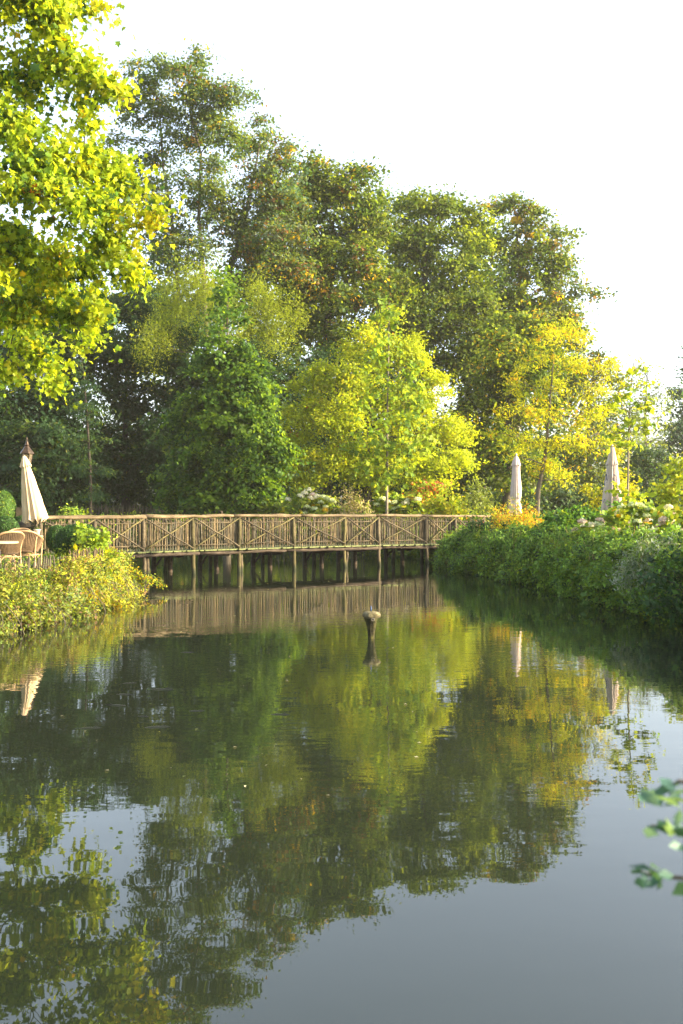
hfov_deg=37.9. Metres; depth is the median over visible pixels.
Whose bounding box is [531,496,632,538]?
vine mound
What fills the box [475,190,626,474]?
lime tree
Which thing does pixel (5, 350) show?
woodland tree
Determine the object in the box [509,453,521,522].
parasol
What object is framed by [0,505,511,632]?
ground
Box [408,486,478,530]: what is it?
garden shrub
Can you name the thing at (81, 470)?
larch tree
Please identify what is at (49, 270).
norway maple
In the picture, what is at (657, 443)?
birch tree
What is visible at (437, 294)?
maple tree
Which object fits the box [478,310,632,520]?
rowan tree
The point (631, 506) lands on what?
hydrangea
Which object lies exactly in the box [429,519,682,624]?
bank undergrowth
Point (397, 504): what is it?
hydrangea
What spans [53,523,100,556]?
boxwood ball
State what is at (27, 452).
street lamp
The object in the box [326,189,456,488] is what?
woodland tree
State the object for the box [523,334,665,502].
plane tree
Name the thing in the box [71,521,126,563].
climbing vine
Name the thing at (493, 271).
woodland tree
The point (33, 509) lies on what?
parasol
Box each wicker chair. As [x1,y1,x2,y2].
[0,531,24,571]
[4,528,30,563]
[14,530,43,569]
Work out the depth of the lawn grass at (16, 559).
44.42 m
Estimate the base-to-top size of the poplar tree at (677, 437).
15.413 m
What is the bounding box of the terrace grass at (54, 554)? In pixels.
[1,546,79,571]
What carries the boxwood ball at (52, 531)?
on the ground at (80, 589)
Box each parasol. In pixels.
[19,454,51,559]
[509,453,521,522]
[600,445,621,514]
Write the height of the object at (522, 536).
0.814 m
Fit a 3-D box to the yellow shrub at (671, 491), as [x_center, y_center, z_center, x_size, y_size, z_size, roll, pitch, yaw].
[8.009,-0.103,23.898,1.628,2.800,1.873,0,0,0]
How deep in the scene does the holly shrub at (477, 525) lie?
30.21 m
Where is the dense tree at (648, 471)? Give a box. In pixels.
[619,444,682,501]
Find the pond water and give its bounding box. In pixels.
[0,553,682,1023]
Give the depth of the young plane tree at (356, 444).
40.52 m
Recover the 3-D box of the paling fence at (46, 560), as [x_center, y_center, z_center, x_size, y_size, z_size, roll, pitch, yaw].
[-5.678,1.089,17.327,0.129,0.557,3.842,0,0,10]
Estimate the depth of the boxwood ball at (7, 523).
25.76 m
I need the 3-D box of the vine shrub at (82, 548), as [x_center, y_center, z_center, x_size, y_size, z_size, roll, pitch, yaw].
[-5.582,1.095,22.226,2.128,1.543,2.005,0,0,0]
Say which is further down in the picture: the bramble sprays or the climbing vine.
the bramble sprays
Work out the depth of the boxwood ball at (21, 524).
26.63 m
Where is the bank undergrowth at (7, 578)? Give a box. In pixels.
[0,553,110,635]
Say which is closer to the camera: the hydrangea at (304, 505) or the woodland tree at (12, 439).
the hydrangea at (304, 505)
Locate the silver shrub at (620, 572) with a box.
[605,518,679,605]
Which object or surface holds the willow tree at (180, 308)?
on the ground at (80, 589)
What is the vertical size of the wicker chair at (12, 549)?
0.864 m
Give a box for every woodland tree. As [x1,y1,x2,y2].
[0,275,117,389]
[0,350,77,509]
[2,300,131,522]
[62,282,197,521]
[95,265,252,485]
[121,304,345,519]
[206,164,363,385]
[272,327,490,512]
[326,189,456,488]
[438,199,596,498]
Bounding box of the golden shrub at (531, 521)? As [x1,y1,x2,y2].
[483,491,548,528]
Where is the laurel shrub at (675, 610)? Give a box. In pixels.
[623,532,682,629]
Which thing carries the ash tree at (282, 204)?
on the ground at (80, 589)
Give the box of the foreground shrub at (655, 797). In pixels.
[629,778,682,895]
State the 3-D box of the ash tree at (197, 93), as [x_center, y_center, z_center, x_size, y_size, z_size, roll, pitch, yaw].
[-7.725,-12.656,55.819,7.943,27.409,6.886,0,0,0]
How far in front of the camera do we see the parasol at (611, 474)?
26.67 m
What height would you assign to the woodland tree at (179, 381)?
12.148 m
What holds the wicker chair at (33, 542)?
on the ground at (80, 589)
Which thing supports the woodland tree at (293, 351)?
on the ground at (80, 589)
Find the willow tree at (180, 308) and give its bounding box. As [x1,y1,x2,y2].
[127,238,319,518]
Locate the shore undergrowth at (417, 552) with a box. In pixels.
[43,526,452,560]
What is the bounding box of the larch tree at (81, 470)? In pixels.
[54,357,125,525]
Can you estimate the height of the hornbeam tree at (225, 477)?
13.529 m
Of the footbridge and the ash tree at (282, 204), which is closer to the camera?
the footbridge
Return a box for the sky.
[0,0,682,504]
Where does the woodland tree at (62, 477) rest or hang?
on the ground at (80, 589)
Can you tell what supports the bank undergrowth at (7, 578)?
on the ground at (80, 589)
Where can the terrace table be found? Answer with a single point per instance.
(6, 542)
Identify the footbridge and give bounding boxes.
[31,514,490,575]
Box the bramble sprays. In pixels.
[128,564,167,590]
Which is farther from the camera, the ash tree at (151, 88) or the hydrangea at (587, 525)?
the ash tree at (151, 88)
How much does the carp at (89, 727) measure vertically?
0.068 m
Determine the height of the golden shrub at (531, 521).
1.965 m
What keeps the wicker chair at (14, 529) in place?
on the ground at (80, 589)
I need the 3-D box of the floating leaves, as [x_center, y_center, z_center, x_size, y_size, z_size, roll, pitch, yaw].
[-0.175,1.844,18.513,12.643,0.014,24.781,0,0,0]
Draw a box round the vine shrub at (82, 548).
[48,525,136,588]
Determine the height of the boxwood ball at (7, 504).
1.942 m
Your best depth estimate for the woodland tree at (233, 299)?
67.99 m
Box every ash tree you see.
[96,42,195,514]
[138,38,271,524]
[213,107,325,383]
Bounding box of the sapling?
[595,354,665,523]
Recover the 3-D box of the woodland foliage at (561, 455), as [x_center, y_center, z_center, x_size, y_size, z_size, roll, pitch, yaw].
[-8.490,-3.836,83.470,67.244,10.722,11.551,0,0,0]
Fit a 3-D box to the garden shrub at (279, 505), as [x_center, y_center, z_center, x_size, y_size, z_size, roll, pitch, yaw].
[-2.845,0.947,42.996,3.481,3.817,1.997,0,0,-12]
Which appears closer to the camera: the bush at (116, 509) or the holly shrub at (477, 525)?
the holly shrub at (477, 525)
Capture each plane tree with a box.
[337,285,441,555]
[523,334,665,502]
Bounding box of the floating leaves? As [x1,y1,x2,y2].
[25,570,652,794]
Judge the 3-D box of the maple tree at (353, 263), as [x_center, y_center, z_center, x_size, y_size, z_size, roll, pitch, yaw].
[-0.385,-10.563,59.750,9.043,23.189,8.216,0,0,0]
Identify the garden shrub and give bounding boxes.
[58,501,92,523]
[241,495,298,553]
[327,482,378,555]
[401,476,451,535]
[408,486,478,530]
[452,475,502,521]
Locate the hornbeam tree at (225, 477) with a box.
[139,265,315,545]
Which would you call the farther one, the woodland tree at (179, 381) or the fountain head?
the woodland tree at (179, 381)
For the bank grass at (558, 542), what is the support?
on the ground at (80, 589)
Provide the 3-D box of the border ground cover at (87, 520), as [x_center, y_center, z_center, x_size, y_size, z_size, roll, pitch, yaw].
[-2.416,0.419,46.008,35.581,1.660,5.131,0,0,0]
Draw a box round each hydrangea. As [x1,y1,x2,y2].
[277,484,355,554]
[365,492,429,529]
[565,507,631,540]
[608,493,658,537]
[644,504,682,536]
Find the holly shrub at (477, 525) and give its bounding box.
[462,509,503,538]
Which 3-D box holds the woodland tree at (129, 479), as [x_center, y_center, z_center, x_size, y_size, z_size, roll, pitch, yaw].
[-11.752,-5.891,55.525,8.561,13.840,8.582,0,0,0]
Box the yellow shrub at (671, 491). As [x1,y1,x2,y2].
[645,452,682,513]
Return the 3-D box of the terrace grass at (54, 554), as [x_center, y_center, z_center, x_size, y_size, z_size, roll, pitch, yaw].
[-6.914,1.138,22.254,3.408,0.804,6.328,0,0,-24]
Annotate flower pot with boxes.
[34,525,40,534]
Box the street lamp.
[16,438,33,516]
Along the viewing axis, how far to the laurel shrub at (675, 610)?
15.73 m
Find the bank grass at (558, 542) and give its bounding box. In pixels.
[442,525,681,593]
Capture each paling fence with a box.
[0,555,62,576]
[69,547,102,559]
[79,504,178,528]
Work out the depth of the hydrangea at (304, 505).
41.60 m
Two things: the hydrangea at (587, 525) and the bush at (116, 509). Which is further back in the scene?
the bush at (116, 509)
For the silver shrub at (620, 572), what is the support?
on the ground at (80, 589)
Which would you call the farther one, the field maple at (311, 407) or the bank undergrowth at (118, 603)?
the field maple at (311, 407)
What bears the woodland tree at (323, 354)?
on the ground at (80, 589)
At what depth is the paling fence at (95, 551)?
20.50 m
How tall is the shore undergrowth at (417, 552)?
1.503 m
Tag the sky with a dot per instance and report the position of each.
(575, 106)
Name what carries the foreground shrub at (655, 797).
on the ground at (80, 589)
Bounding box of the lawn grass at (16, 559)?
[1,524,647,601]
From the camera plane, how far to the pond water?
6.28 m
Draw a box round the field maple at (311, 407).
[276,301,496,531]
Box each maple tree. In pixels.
[261,144,409,495]
[358,177,540,450]
[426,301,580,515]
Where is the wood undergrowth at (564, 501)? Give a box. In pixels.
[14,478,682,525]
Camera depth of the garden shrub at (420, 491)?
42.54 m
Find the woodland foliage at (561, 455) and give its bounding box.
[0,408,626,506]
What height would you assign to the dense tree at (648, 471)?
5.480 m
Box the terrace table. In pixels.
[0,541,18,555]
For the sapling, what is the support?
on the ground at (80, 589)
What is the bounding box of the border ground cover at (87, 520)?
[46,506,643,533]
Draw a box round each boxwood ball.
[0,490,15,517]
[0,515,19,532]
[14,515,46,532]
[45,525,63,550]
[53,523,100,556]
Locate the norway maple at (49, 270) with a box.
[0,0,193,409]
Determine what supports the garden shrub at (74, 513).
on the ground at (80, 589)
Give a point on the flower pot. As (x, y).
(37, 529)
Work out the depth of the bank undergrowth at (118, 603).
19.11 m
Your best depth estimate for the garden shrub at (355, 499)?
41.16 m
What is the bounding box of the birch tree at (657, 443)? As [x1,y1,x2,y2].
[617,357,682,459]
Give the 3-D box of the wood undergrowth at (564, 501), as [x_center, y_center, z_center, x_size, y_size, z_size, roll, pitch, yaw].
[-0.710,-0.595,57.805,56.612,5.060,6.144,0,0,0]
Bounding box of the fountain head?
[362,607,380,638]
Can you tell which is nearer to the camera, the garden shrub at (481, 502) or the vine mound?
the vine mound
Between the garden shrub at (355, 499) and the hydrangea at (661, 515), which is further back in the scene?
the garden shrub at (355, 499)
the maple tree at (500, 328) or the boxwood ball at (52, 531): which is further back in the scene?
the maple tree at (500, 328)
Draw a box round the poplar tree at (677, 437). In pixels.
[647,343,682,484]
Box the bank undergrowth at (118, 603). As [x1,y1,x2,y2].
[26,541,147,613]

